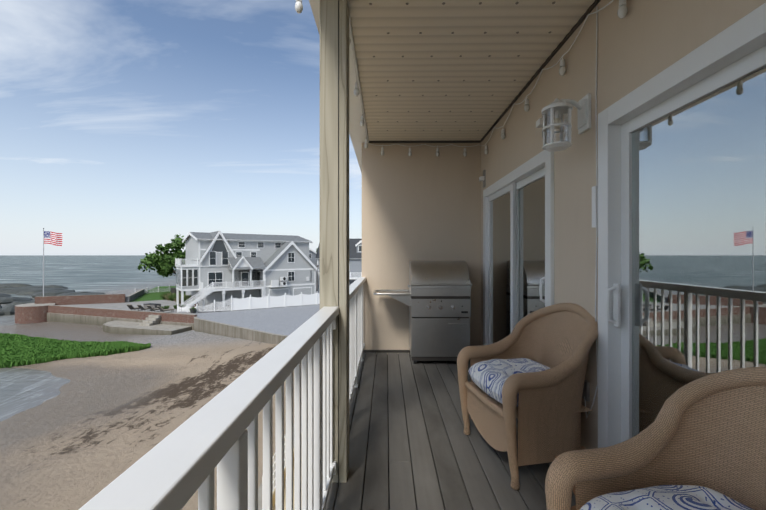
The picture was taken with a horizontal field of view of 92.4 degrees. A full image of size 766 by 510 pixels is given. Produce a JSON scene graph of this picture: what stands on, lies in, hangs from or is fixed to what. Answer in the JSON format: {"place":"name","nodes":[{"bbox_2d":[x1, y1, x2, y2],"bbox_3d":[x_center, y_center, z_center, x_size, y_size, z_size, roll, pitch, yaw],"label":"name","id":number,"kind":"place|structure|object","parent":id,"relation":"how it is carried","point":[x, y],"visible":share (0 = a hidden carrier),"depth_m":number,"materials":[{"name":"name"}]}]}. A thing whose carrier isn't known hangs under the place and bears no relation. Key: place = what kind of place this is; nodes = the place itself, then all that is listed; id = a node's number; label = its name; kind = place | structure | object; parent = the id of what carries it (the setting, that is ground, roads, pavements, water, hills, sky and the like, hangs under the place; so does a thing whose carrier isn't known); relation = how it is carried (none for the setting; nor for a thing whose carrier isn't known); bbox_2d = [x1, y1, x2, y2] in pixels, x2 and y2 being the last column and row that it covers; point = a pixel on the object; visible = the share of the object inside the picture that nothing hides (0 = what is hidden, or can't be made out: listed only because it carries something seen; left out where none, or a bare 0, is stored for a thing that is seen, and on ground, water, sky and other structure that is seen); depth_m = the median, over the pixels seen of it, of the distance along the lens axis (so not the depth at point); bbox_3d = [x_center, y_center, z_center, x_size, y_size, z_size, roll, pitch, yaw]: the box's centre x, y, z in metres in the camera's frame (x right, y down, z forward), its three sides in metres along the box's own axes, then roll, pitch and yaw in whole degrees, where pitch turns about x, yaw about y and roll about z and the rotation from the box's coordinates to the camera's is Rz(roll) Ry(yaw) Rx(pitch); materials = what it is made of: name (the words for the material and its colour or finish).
{"place":"outdoors","nodes":[
{"label":"outdoors","id":0,"kind":"place"},
{"bbox_2d":[43,228,43,295],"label":"flag pole","id":1,"kind":"object","parent":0,"point":[43,261],"visible":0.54,"depth_m":55.37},
{"bbox_2d":[44,231,61,245],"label":"flag","id":2,"kind":"object","parent":1,"relation":"attached to","point":[53,238],"visible":1,"depth_m":55.29,"materials":[{"name":"multicoloured fabric"}]},
{"bbox_2d":[0,255,184,421],"bbox_3d":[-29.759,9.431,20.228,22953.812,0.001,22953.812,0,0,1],"label":"sea","id":3,"kind":"structure","parent":0,"point":[22,389],"depth_m":135.75,"materials":[{"name":"liquid"}]},
{"bbox_2d":[0,289,301,509],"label":"beach ground","id":4,"kind":"structure","parent":0,"point":[94,427],"depth_m":21.50,"materials":[{"name":"beige sand"}]},
{"bbox_2d":[0,283,104,315],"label":"shore rocks","id":5,"kind":"object","parent":4,"relation":"on","point":[7,290],"visible":0.52,"depth_m":82.79,"materials":[{"name":"grey stone"}]},
{"bbox_2d":[0,333,150,367],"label":"marsh grass","id":6,"kind":"structure","parent":4,"relation":"on","point":[16,350],"depth_m":34.25,"materials":[{"name":"green plant"}]},
{"bbox_2d":[0,0,361,254],"label":"sky","id":7,"kind":"structure","parent":0,"point":[127,127],"materials":[{"name":"blue"}]},
{"bbox_2d":[172,283,318,313],"bbox_3d":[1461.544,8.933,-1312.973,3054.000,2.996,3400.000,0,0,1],"label":"ground","id":8,"kind":"structure","parent":0,"point":[228,307],"depth_m":50.54,"materials":[{"name":"grey concrete"}]},
{"bbox_2d":[15,289,287,344],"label":"sea walls","id":9,"kind":"structure","parent":8,"relation":"on","point":[41,309],"depth_m":46.72,"materials":[{"name":"concrete"}]},
{"bbox_2d":[137,234,185,292],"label":"tree","id":10,"kind":"object","parent":8,"relation":"on","point":[162,264],"visible":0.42,"depth_m":68.58,"materials":[{"name":"green plant"}]},
{"bbox_2d":[57,286,319,335],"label":"paved patio","id":11,"kind":"structure","parent":8,"relation":"on","point":[288,321],"depth_m":45.84,"materials":[{"name":"grey concrete"}]},
{"bbox_2d":[127,288,175,311],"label":"lounge chairs","id":12,"kind":"object","parent":11,"relation":"on","point":[153,306],"visible":0.79,"depth_m":48.07,"materials":[{"name":"grey"}]},
{"bbox_2d":[160,291,195,312],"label":"shrubs","id":13,"kind":"object","parent":11,"relation":"on","point":[166,295],"visible":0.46,"depth_m":56.21,"materials":[{"name":"green plant"}]},
{"bbox_2d":[135,286,319,311],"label":"vinyl fence","id":14,"kind":"object","parent":11,"relation":"on","point":[268,301],"visible":0.75,"depth_m":51.19,"materials":[{"name":"white plastic"}]},
{"bbox_2d":[175,231,318,310],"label":"house","id":15,"kind":"structure","parent":8,"relation":"on","point":[218,266],"depth_m":55.62,"materials":[{"name":"grey wood"}]},
{"bbox_2d":[258,410,301,509],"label":"building","id":16,"kind":"structure","parent":8,"relation":"on","point":[260,497],"depth_m":12.23,"materials":[{"name":"paint"}]},
{"bbox_2d":[334,355,444,509],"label":"floorboard gaps","id":17,"kind":"object","parent":16,"relation":"on","point":[388,441],"depth_m":2.60,"materials":[{"name":"black"}]},
{"bbox_2d":[79,277,365,509],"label":"balcony railing","id":18,"kind":"object","parent":17,"relation":"on","point":[174,470],"visible":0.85,"depth_m":0.90,"materials":[{"name":"white wood"}]},
{"bbox_2d":[320,0,348,482],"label":"timber post","id":19,"kind":"object","parent":17,"relation":"on","point":[328,153],"visible":0.87,"depth_m":2.15,"materials":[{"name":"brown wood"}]},
{"bbox_2d":[338,0,338,487],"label":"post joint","id":20,"kind":"object","parent":19,"relation":"attached to","point":[338,243],"visible":1,"depth_m":2.14,"materials":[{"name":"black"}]},
{"bbox_2d":[373,261,471,363],"bbox_3d":[0.472,0.703,4.665,1.185,1.255,0.570,0,0,1],"label":"gas grill","id":21,"kind":"object","parent":17,"relation":"on","point":[435,298],"visible":1,"depth_m":4.43,"materials":[{"name":"silver metal"}]},
{"bbox_2d":[325,352,575,509],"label":"deck boards","id":22,"kind":"object","parent":17,"relation":"on","point":[471,470],"visible":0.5,"depth_m":2.46,"materials":[{"name":"grey wood"}]},
{"bbox_2d":[457,303,597,489],"bbox_3d":[0.969,0.831,2.459,0.731,0.999,0.739,0,0,-11],"label":"wicker chair","id":23,"kind":"object","parent":17,"relation":"on","point":[529,372],"visible":0.96,"depth_m":2.24,"materials":[{"name":"brown wicker"}]},
{"bbox_2d":[362,0,765,448],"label":"balcony walls","id":24,"kind":"structure","parent":17,"relation":"on","point":[423,202],"depth_m":3.25,"materials":[{"name":"beige paint"}]},
{"bbox_2d":[295,0,627,417],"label":"string lights","id":25,"kind":"object","parent":24,"relation":"attached to","point":[622,11],"visible":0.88,"depth_m":2.33,"materials":[{"name":"white plastic"}]},
{"bbox_2d":[483,150,553,344],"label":"sliding door","id":26,"kind":"structure","parent":24,"relation":"attached to","point":[518,244],"depth_m":3.76,"materials":[{"name":"glass"}]},
{"bbox_2d":[541,93,590,151],"bbox_3d":[1.174,-0.852,2.374,0.282,0.335,0.184,0,0,1],"label":"wall lantern","id":27,"kind":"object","parent":24,"relation":"attached to","point":[557,108],"depth_m":2.35,"materials":[{"name":"white plastic"}]},
{"bbox_2d":[598,2,765,447],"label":"sliding door","id":28,"kind":"structure","parent":24,"relation":"on","point":[681,222],"depth_m":1.67,"materials":[{"name":"glass"}]},
{"bbox_2d":[545,366,765,509],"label":"wicker chair","id":29,"kind":"object","parent":17,"relation":"on","point":[698,444],"visible":1,"depth_m":1.25,"materials":[{"name":"brown wicker"}]},
{"bbox_2d":[315,239,361,292],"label":"house","id":30,"kind":"structure","parent":8,"relation":"on","point":[355,259],"depth_m":64.02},
{"bbox_2d":[309,249,316,282],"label":"house","id":31,"kind":"structure","parent":0,"point":[312,256],"depth_m":95.62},
{"bbox_2d":[309,0,600,173],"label":"balcony ceiling","id":32,"kind":"structure","parent":0,"point":[448,71],"depth_m":2.93,"materials":[{"name":"beige wood"}]}
]}

